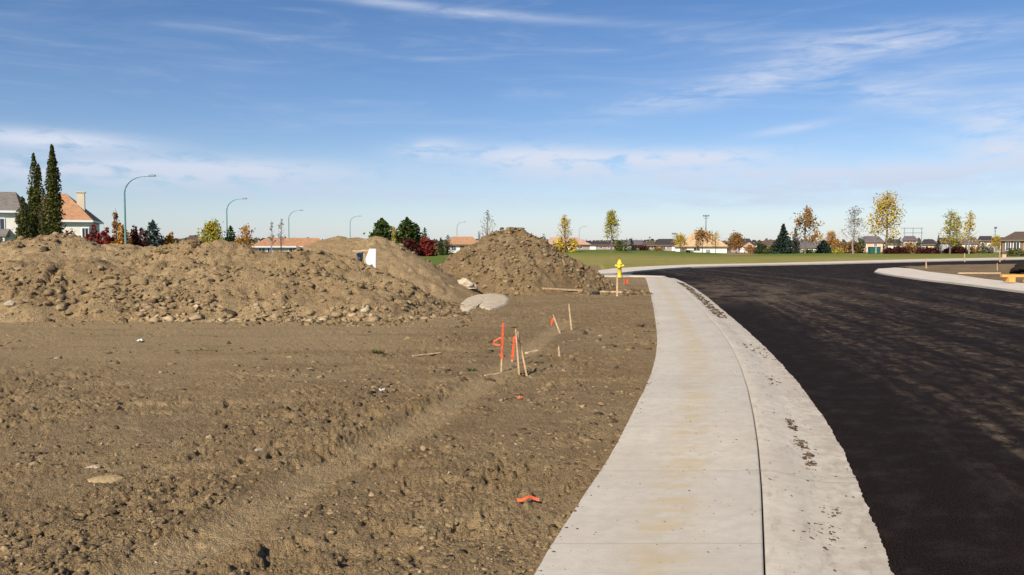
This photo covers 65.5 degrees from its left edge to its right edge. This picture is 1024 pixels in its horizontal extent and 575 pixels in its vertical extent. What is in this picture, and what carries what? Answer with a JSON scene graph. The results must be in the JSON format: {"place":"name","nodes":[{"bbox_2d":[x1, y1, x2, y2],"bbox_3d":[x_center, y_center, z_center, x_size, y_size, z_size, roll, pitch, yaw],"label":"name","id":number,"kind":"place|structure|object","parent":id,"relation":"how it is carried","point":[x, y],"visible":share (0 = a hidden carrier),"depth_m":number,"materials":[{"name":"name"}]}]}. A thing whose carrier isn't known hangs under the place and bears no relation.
{"place":"outdoors","nodes":[
{"label":"outdoors","id":0,"kind":"place"},
{"bbox_2d":[0,250,763,574],"bbox_3d":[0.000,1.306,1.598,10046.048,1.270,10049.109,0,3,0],"label":"ground","id":1,"kind":"structure","parent":0,"point":[372,449],"depth_m":7.49,"materials":[{"name":"soil"}]},
{"bbox_2d":[87,475,123,482],"bbox_3d":[-3.038,1.438,5.965,0.272,0.050,0.170,0,3,-6],"label":"stone","id":2,"kind":"object","parent":1,"relation":"on","point":[107,478],"visible":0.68,"depth_m":5.92,"materials":[{"name":"beige stone"}]},
{"bbox_2d":[97,344,316,353],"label":"weeds","id":3,"kind":"object","parent":1,"relation":"on","point":[207,349],"visible":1,"depth_m":13.39,"materials":[{"name":"brown plant"}]},
{"bbox_2d":[0,234,446,322],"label":"dirt pile","id":4,"kind":"object","parent":1,"relation":"on","point":[82,260],"visible":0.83,"depth_m":20.94,"materials":[{"name":"soil"}]},
{"bbox_2d":[130,298,437,322],"bbox_3d":[-5.401,0.586,19.110,7.277,0.618,1.367,0,3,-5],"label":"pale rubble","id":5,"kind":"object","parent":4,"relation":"on","point":[198,315],"visible":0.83,"depth_m":19.02,"materials":[{"name":"beige stone"}]},
{"bbox_2d":[366,249,375,267],"bbox_3d":[-4.403,-0.856,24.763,0.341,0.696,0.050,0,3,0],"label":"foam board","id":6,"kind":"object","parent":4,"relation":"on","point":[371,257],"visible":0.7,"depth_m":24.73,"materials":[{"name":"white paint"}]},
{"bbox_2d":[8,324,612,572],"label":"pebbles","id":7,"kind":"object","parent":1,"relation":"on","point":[243,570],"visible":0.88,"depth_m":5.14,"materials":[{"name":"stone"}]},
{"bbox_2d":[0,292,655,574],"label":"soil clods","id":8,"kind":"object","parent":1,"relation":"on","point":[329,511],"visible":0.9,"depth_m":5.74,"materials":[{"name":"brown soil"}]},
{"bbox_2d":[293,236,482,299],"bbox_3d":[-5.960,-0.756,29.683,10.270,2.344,8.508,0,3,0],"label":"dirt pile","id":9,"kind":"object","parent":1,"relation":"on","point":[407,265],"visible":0.41,"depth_m":28.25,"materials":[{"name":"soil"}]},
{"bbox_2d":[0,227,650,327],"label":"dirt mound","id":10,"kind":"object","parent":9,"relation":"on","point":[48,291],"visible":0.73,"depth_m":20.89,"materials":[{"name":"brown soil"}]},
{"bbox_2d":[0,227,652,327],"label":"dark pile clods","id":11,"kind":"object","parent":9,"relation":"on","point":[63,296],"visible":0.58,"depth_m":20.88,"materials":[{"name":"brown soil"}]},
{"bbox_2d":[457,278,475,288],"bbox_3d":[-1.696,-0.159,29.150,0.792,0.382,0.610,0,3,-1],"label":"cement lump","id":12,"kind":"object","parent":9,"relation":"on","point":[466,283],"visible":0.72,"depth_m":28.93,"materials":[{"name":"grey concrete"}]},
{"bbox_2d":[461,293,508,311],"bbox_3d":[-0.826,0.453,25.714,1.625,0.185,9.086,0,3,0],"label":"cement spill","id":13,"kind":"object","parent":1,"relation":"on","point":[490,301],"visible":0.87,"depth_m":24.50,"materials":[{"name":"grey concrete"}]},
{"bbox_2d":[493,323,503,371],"bbox_3d":[-0.201,0.889,11.393,0.144,0.772,0.052,2,3,0],"label":"survey stake","id":14,"kind":"object","parent":1,"relation":"on","point":[501,338],"visible":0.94,"depth_m":11.39,"materials":[{"name":"orange wood"}]},
{"bbox_2d":[515,329,519,374],"bbox_3d":[0.075,0.889,10.678,0.025,0.691,0.015,-4,3,0],"label":"survey stake","id":15,"kind":"object","parent":1,"relation":"on","point":[517,353],"visible":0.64,"depth_m":10.67,"materials":[{"name":"brown wood"}]},
{"bbox_2d":[517,332,527,375],"bbox_3d":[0.144,0.917,10.770,0.024,0.681,0.015,-11,3,1],"label":"survey stake","id":16,"kind":"object","parent":1,"relation":"on","point":[522,355],"visible":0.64,"depth_m":10.76,"materials":[{"name":"brown wood"}]},
{"bbox_2d":[517,495,538,501],"bbox_3d":[0.109,1.438,5.430,0.150,0.034,0.052,-1,3,-12],"label":"ribbon","id":17,"kind":"object","parent":1,"relation":"on","point":[526,498],"visible":1,"depth_m":5.43,"materials":[{"name":"orange plastic"}]},
{"bbox_2d":[439,227,618,295],"bbox_3d":[0.190,-1.119,33.216,8.473,2.821,8.674,-2,4,-37],"label":"dirt pile","id":18,"kind":"object","parent":1,"relation":"on","point":[551,279],"visible":0.66,"depth_m":31.15,"materials":[{"name":"soil"}]},
{"bbox_2d":[543,288,582,290],"bbox_3d":[1.892,0.075,29.846,1.661,0.070,0.140,3,1,-25],"label":"plank","id":19,"kind":"object","parent":18,"relation":"on","point":[562,289],"visible":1,"depth_m":29.79,"materials":[{"name":"brown wood"}]},
{"bbox_2d":[615,260,623,277],"bbox_3d":[6.338,-1.122,47.021,0.472,1.054,0.476,-2,3,-32],"label":"fire hydrant","id":20,"kind":"object","parent":1,"relation":"on","point":[619,265],"visible":0.93,"depth_m":46.93,"materials":[{"name":"yellow metal"}]},
{"bbox_2d":[604,275,665,276],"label":"kerb","id":21,"kind":"structure","parent":1,"relation":"on","point":[633,276],"depth_m":47.14,"materials":[{"name":"grey concrete"}]},
{"bbox_2d":[666,277,893,574],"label":"gutter","id":22,"kind":"object","parent":1,"relation":"on","point":[787,550],"visible":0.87,"depth_m":5.93,"materials":[{"name":"concrete"}]},
{"bbox_2d":[538,281,865,574],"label":"soil crumbs","id":23,"kind":"object","parent":22,"relation":"on","point":[789,421],"visible":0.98,"depth_m":7.78,"materials":[{"name":"brown soil"}]},
{"bbox_2d":[0,0,1023,247],"label":"sky","id":24,"kind":"structure","parent":0,"point":[663,116],"materials":[{"name":"blue"}]},
{"bbox_2d":[534,277,763,574],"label":"sidewalk","id":25,"kind":"structure","parent":0,"point":[662,456],"depth_m":5.87,"materials":[{"name":"concrete"}]},
{"bbox_2d":[421,248,1023,269],"bbox_3d":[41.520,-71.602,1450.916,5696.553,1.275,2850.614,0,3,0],"label":"grass field","id":26,"kind":"structure","parent":0,"point":[604,259],"depth_m":131.41,"materials":[{"name":"green plant"}]},
{"bbox_2d":[0,192,28,241],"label":"house","id":27,"kind":"structure","parent":26,"relation":"on","point":[9,204],"depth_m":101.15,"materials":[{"name":"white paint"}]},
{"bbox_2d":[12,196,35,240],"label":"column tree","id":28,"kind":"object","parent":26,"relation":"on","point":[21,218],"visible":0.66,"depth_m":85.54,"materials":[{"name":"green plant"}]},
{"bbox_2d":[26,153,43,236],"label":"column tree","id":29,"kind":"object","parent":26,"relation":"on","point":[34,195],"visible":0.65,"depth_m":87.40,"materials":[{"name":"green plant"}]},
{"bbox_2d":[35,189,51,234],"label":"column tree","id":30,"kind":"object","parent":26,"relation":"on","point":[43,231],"visible":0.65,"depth_m":86.06,"materials":[{"name":"green plant"}]},
{"bbox_2d":[41,144,66,234],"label":"column tree","id":31,"kind":"object","parent":26,"relation":"on","point":[53,188],"visible":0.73,"depth_m":86.16,"materials":[{"name":"green plant"}]},
{"bbox_2d":[28,191,103,240],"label":"house","id":32,"kind":"structure","parent":26,"relation":"on","point":[79,219],"depth_m":107.66,"materials":[{"name":"white paint"}]},
{"bbox_2d":[81,227,88,236],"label":"window","id":33,"kind":"structure","parent":32,"relation":"in","point":[84,230],"depth_m":107.18,"materials":[{"name":"white paint"}]},
{"bbox_2d":[85,224,101,241],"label":"shrub","id":34,"kind":"object","parent":26,"relation":"on","point":[96,234],"visible":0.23,"depth_m":85.19,"materials":[{"name":"red plant"}]},
{"bbox_2d":[94,227,113,243],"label":"shrub","id":35,"kind":"object","parent":26,"relation":"on","point":[106,237],"visible":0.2,"depth_m":83.55,"materials":[{"name":"red plant"}]},
{"bbox_2d":[111,209,120,242],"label":"tree","id":36,"kind":"object","parent":26,"relation":"on","point":[115,225],"visible":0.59,"depth_m":85.60,"materials":[{"name":"orange plant"}]},
{"bbox_2d":[110,224,131,243],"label":"shrub","id":37,"kind":"object","parent":26,"relation":"on","point":[120,239],"visible":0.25,"depth_m":82.80,"materials":[{"name":"orange plant"}]},
{"bbox_2d":[128,225,147,246],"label":"shrub","id":38,"kind":"object","parent":26,"relation":"on","point":[136,238],"visible":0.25,"depth_m":84.68,"materials":[{"name":"red plant"}]},
{"bbox_2d":[124,175,155,243],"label":"street lamp","id":39,"kind":"object","parent":26,"relation":"on","point":[125,237],"visible":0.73,"depth_m":79.08,"materials":[{"name":"metal"}]},
{"bbox_2d":[143,219,164,246],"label":"spruce tree","id":40,"kind":"object","parent":26,"relation":"on","point":[153,235],"visible":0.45,"depth_m":89.49,"materials":[{"name":"green plant"}]},
{"bbox_2d":[161,232,178,244],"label":"shrub","id":41,"kind":"object","parent":26,"relation":"on","point":[170,239],"visible":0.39,"depth_m":91.48,"materials":[{"name":"orange plant"}]},
{"bbox_2d":[191,216,224,242],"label":"tree","id":42,"kind":"object","parent":26,"relation":"on","point":[209,232],"visible":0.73,"depth_m":109.34,"materials":[{"name":"yellow plant"}]},
{"bbox_2d":[224,225,236,242],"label":"spruce tree","id":43,"kind":"object","parent":26,"relation":"on","point":[230,237],"visible":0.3,"depth_m":111.59,"materials":[{"name":"green plant"}]},
{"bbox_2d":[235,223,255,247],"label":"tree","id":44,"kind":"object","parent":26,"relation":"on","point":[244,230],"visible":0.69,"depth_m":104.62,"materials":[{"name":"orange plant"}]},
{"bbox_2d":[277,219,284,250],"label":"tree","id":45,"kind":"object","parent":26,"relation":"on","point":[280,237],"visible":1,"depth_m":141.63,"materials":[{"name":"grey plant"}]},
{"bbox_2d":[251,238,319,252],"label":"house","id":46,"kind":"structure","parent":26,"relation":"on","point":[288,244],"depth_m":150.63,"materials":[{"name":"orange paint"}]},
{"bbox_2d":[363,218,394,240],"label":"pine tree","id":47,"kind":"object","parent":26,"relation":"on","point":[383,228],"visible":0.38,"depth_m":148.74,"materials":[{"name":"green plant"}]},
{"bbox_2d":[391,216,419,243],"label":"pine tree","id":48,"kind":"object","parent":26,"relation":"on","point":[406,228],"visible":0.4,"depth_m":149.07,"materials":[{"name":"green plant"}]},
{"bbox_2d":[401,237,422,255],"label":"shrub","id":49,"kind":"object","parent":26,"relation":"on","point":[411,244],"visible":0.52,"depth_m":136.97,"materials":[{"name":"red plant"}]},
{"bbox_2d":[419,236,438,255],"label":"shrub","id":50,"kind":"object","parent":26,"relation":"on","point":[426,246],"visible":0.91,"depth_m":138.09,"materials":[{"name":"red plant"}]},
{"bbox_2d":[437,238,445,254],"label":"bush","id":51,"kind":"object","parent":26,"relation":"on","point":[441,247],"visible":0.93,"depth_m":149.55,"materials":[{"name":"green plant"}]},
{"bbox_2d":[443,235,453,254],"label":"spruce tree","id":52,"kind":"object","parent":26,"relation":"on","point":[447,247],"visible":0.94,"depth_m":151.62,"materials":[{"name":"green plant"}]},
{"bbox_2d":[447,237,477,252],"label":"house","id":53,"kind":"structure","parent":26,"relation":"on","point":[458,243],"depth_m":175.72,"materials":[{"name":"orange paint"}]},
{"bbox_2d":[480,210,495,235],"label":"tree","id":54,"kind":"object","parent":26,"relation":"on","point":[489,219],"visible":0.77,"depth_m":119.61,"materials":[{"name":"grey plant"}]},
{"bbox_2d":[129,237,992,250],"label":"distant trees","id":55,"kind":"object","parent":26,"relation":"on","point":[436,241],"visible":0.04,"depth_m":359.79,"materials":[{"name":"green plant"}]},
{"bbox_2d":[556,214,571,251],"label":"tree","id":56,"kind":"object","parent":26,"relation":"on","point":[565,225],"visible":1,"depth_m":184.43,"materials":[{"name":"yellow plant"}]},
{"bbox_2d":[552,237,580,251],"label":"shrub","id":57,"kind":"object","parent":26,"relation":"on","point":[559,245],"visible":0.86,"depth_m":185.14,"materials":[{"name":"yellow plant"}]},
{"bbox_2d":[548,237,591,249],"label":"house","id":58,"kind":"structure","parent":26,"relation":"on","point":[584,245],"depth_m":245.68,"materials":[{"name":"orange paint"}]},
{"bbox_2d":[588,242,615,249],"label":"house","id":59,"kind":"structure","parent":26,"relation":"on","point":[600,246],"depth_m":262.12,"materials":[{"name":"white paint"}]},
{"bbox_2d":[602,210,620,252],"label":"tree","id":60,"kind":"object","parent":26,"relation":"on","point":[610,218],"visible":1,"depth_m":174.06,"materials":[{"name":"yellow plant"}]},
{"bbox_2d":[615,239,629,250],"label":"bush","id":61,"kind":"object","parent":26,"relation":"on","point":[620,247],"visible":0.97,"depth_m":199.19,"materials":[{"name":"green plant"}]},
{"bbox_2d":[622,240,642,249],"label":"house","id":62,"kind":"structure","parent":26,"relation":"on","point":[638,242],"depth_m":271.02,"materials":[{"name":"white paint"}]},
{"bbox_2d":[632,245,649,250],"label":"shrub","id":63,"kind":"object","parent":26,"relation":"on","point":[643,247],"visible":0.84,"depth_m":223.61,"materials":[{"name":"red plant"}]},
{"bbox_2d":[641,242,654,249],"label":"house","id":64,"kind":"structure","parent":26,"relation":"on","point":[650,245],"depth_m":258.45,"materials":[{"name":"brown paint"}]},
{"bbox_2d":[654,239,676,250],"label":"house","id":65,"kind":"structure","parent":26,"relation":"on","point":[668,244],"depth_m":252.38,"materials":[{"name":"white paint"}]},
{"bbox_2d":[672,232,687,251],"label":"tree","id":66,"kind":"object","parent":26,"relation":"on","point":[679,237],"visible":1,"depth_m":211.39,"materials":[{"name":"yellow plant"}]},
{"bbox_2d":[674,231,726,252],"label":"house","id":67,"kind":"structure","parent":26,"relation":"on","point":[721,248],"depth_m":232.50,"materials":[{"name":"orange paint"}]},
{"bbox_2d":[690,226,714,252],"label":"tree","id":68,"kind":"object","parent":26,"relation":"on","point":[699,236],"visible":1,"depth_m":204.33,"materials":[{"name":"orange plant"}]},
{"bbox_2d":[724,230,748,252],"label":"tree","id":69,"kind":"object","parent":26,"relation":"on","point":[735,239],"visible":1,"depth_m":214.12,"materials":[{"name":"orange plant"}]},
{"bbox_2d":[730,239,754,251],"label":"house","id":70,"kind":"structure","parent":26,"relation":"on","point":[746,241],"depth_m":262.86,"materials":[{"name":"white paint"}]},
{"bbox_2d":[743,245,756,253],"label":"shrub","id":71,"kind":"object","parent":26,"relation":"on","point":[750,250],"visible":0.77,"depth_m":211.43,"materials":[{"name":"orange plant"}]},
{"bbox_2d":[753,243,766,253],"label":"bush","id":72,"kind":"object","parent":26,"relation":"on","point":[761,247],"visible":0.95,"depth_m":205.54,"materials":[{"name":"green plant"}]},
{"bbox_2d":[767,224,797,253],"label":"spruce tree","id":73,"kind":"object","parent":26,"relation":"on","point":[782,242],"visible":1,"depth_m":198.84,"materials":[{"name":"green plant"}]},
{"bbox_2d":[789,227,801,252],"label":"spruce tree","id":74,"kind":"object","parent":26,"relation":"on","point":[796,245],"visible":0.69,"depth_m":203.36,"materials":[{"name":"green plant"}]},
{"bbox_2d":[788,205,823,253],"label":"tree","id":75,"kind":"object","parent":26,"relation":"on","point":[808,217],"visible":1,"depth_m":197.30,"materials":[{"name":"brown plant"}]},
{"bbox_2d":[798,241,819,251],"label":"house","id":76,"kind":"structure","parent":26,"relation":"on","point":[809,245],"depth_m":241.15,"materials":[{"name":"white paint"}]},
{"bbox_2d":[815,240,833,252],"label":"bush","id":77,"kind":"object","parent":26,"relation":"on","point":[823,246],"visible":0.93,"depth_m":200.89,"materials":[{"name":"green plant"}]},
{"bbox_2d":[826,230,839,247],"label":"tree","id":78,"kind":"object","parent":26,"relation":"on","point":[832,233],"visible":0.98,"depth_m":204.25,"materials":[{"name":"orange plant"}]},
{"bbox_2d":[837,206,867,253],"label":"tree","id":79,"kind":"object","parent":26,"relation":"on","point":[852,225],"visible":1,"depth_m":195.47,"materials":[{"name":"grey plant"}]},
{"bbox_2d":[845,240,860,252],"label":"shrub","id":80,"kind":"object","parent":26,"relation":"on","point":[855,246],"visible":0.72,"depth_m":202.42,"materials":[{"name":"brown plant"}]},
{"bbox_2d":[857,237,865,252],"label":"bush","id":81,"kind":"object","parent":26,"relation":"on","point":[863,247],"visible":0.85,"depth_m":207.57,"materials":[{"name":"green plant"}]},
{"bbox_2d":[861,236,884,251],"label":"house","id":82,"kind":"structure","parent":26,"relation":"on","point":[870,241],"depth_m":246.36,"materials":[{"name":"white paint"}]},
{"bbox_2d":[862,190,905,253],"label":"tree","id":83,"kind":"object","parent":26,"relation":"on","point":[882,207],"visible":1,"depth_m":191.16,"materials":[{"name":"yellow plant"}]},
{"bbox_2d":[883,239,902,247],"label":"house","id":84,"kind":"structure","parent":26,"relation":"on","point":[892,245],"depth_m":244.54,"materials":[{"name":"white paint"}]},
{"bbox_2d":[881,246,910,253],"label":"hedge","id":85,"kind":"object","parent":26,"relation":"on","point":[897,250],"visible":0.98,"depth_m":189.19,"materials":[{"name":"red plant"}]},
{"bbox_2d":[901,236,917,246],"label":"house","id":86,"kind":"structure","parent":26,"relation":"on","point":[907,239],"depth_m":258.41,"materials":[{"name":"white paint"}]},
{"bbox_2d":[902,242,917,252],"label":"bush","id":87,"kind":"object","parent":26,"relation":"on","point":[910,246],"visible":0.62,"depth_m":204.07,"materials":[{"name":"orange plant"}]},
{"bbox_2d":[913,247,941,253],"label":"hedge","id":88,"kind":"object","parent":26,"relation":"on","point":[927,250],"visible":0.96,"depth_m":190.34,"materials":[{"name":"red plant"}]},
{"bbox_2d":[920,239,934,247],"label":"house","id":89,"kind":"structure","parent":26,"relation":"on","point":[929,243],"depth_m":256.60,"materials":[{"name":"white paint"}]},
{"bbox_2d":[936,238,952,250],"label":"house","id":90,"kind":"structure","parent":26,"relation":"on","point":[946,245],"depth_m":250.17,"materials":[{"name":"white paint"}]},
{"bbox_2d":[938,208,959,253],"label":"tree","id":91,"kind":"object","parent":26,"relation":"on","point":[949,232],"visible":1,"depth_m":187.48,"materials":[{"name":"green plant"}]},
{"bbox_2d":[941,246,967,253],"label":"hedge","id":92,"kind":"object","parent":26,"relation":"on","point":[958,250],"visible":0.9,"depth_m":191.33,"materials":[{"name":"red plant"}]},
{"bbox_2d":[943,215,965,247],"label":"tree","id":93,"kind":"object","parent":26,"relation":"on","point":[957,226],"visible":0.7,"depth_m":191.34,"materials":[{"name":"yellow plant"}]},
{"bbox_2d":[957,211,980,253],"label":"tree","id":94,"kind":"object","parent":26,"relation":"on","point":[969,225],"visible":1,"depth_m":185.30,"materials":[{"name":"yellow plant"}]},
{"bbox_2d":[960,237,978,248],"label":"house","id":95,"kind":"structure","parent":26,"relation":"on","point":[973,244],"depth_m":254.39,"materials":[{"name":"white paint"}]},
{"bbox_2d":[966,245,980,253],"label":"shrub","id":96,"kind":"object","parent":26,"relation":"on","point":[973,250],"visible":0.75,"depth_m":195.41,"materials":[{"name":"orange plant"}]},
{"bbox_2d":[977,242,987,253],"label":"bush","id":97,"kind":"object","parent":26,"relation":"on","point":[982,251],"visible":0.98,"depth_m":194.62,"materials":[{"name":"green plant"}]},
{"bbox_2d":[978,236,993,251],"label":"house","id":98,"kind":"structure","parent":26,"relation":"on","point":[984,239],"depth_m":242.50,"materials":[{"name":"white paint"}]},
{"bbox_2d":[988,234,1001,253],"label":"tree","id":99,"kind":"object","parent":26,"relation":"on","point":[996,243],"visible":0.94,"depth_m":189.56,"materials":[{"name":"yellow plant"}]},
{"bbox_2d":[998,232,1023,254],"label":"house","id":100,"kind":"structure","parent":26,"relation":"on","point":[1014,240],"depth_m":167.69,"materials":[{"name":"brown paint"}]},
{"bbox_2d":[1002,248,1023,255],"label":"shrub","id":101,"kind":"object","parent":26,"relation":"on","point":[1015,252],"visible":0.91,"depth_m":149.45,"materials":[{"name":"green plant"}]},
{"bbox_2d":[598,257,1023,274],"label":"sidewalk","id":102,"kind":"structure","parent":0,"point":[627,271],"depth_m":81.40,"materials":[{"name":"concrete"}]},
{"bbox_2d":[634,260,1023,574],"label":"road","id":103,"kind":"structure","parent":0,"point":[913,389],"depth_m":10.35,"materials":[{"name":"black asphalt"}]},
{"bbox_2d":[868,247,880,253],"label":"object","id":104,"kind":"object","parent":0,"point":[871,250],"visible":1,"depth_m":189.80,"materials":[{"name":"green metal"}]},
{"bbox_2d":[874,268,1023,292],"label":"corner sidewalk","id":105,"kind":"structure","parent":0,"point":[922,275],"depth_m":42.35,"materials":[{"name":"grey concrete"}]},
{"bbox_2d":[896,264,1023,282],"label":"dirt lot","id":106,"kind":"structure","parent":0,"point":[1002,269],"depth_m":61.52,"materials":[{"name":"soil"}]},
{"bbox_2d":[958,272,1000,273],"bbox_3d":[27.004,-0.830,46.016,2.442,0.080,0.120,0,3,0],"label":"form board","id":107,"kind":"object","parent":106,"relation":"on","point":[979,272],"visible":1,"depth_m":45.96,"materials":[{"name":"brown wood"}]},
{"bbox_2d":[1000,274,1023,282],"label":"timber stack","id":108,"kind":"object","parent":106,"relation":"on","point":[1009,277],"visible":1,"depth_m":37.91,"materials":[{"name":"yellow wood"}]},
{"bbox_2d":[1009,262,1023,273],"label":"topsoil heap","id":109,"kind":"object","parent":106,"relation":"on","point":[1018,268],"visible":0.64,"depth_m":50.10,"materials":[{"name":"black soil"}]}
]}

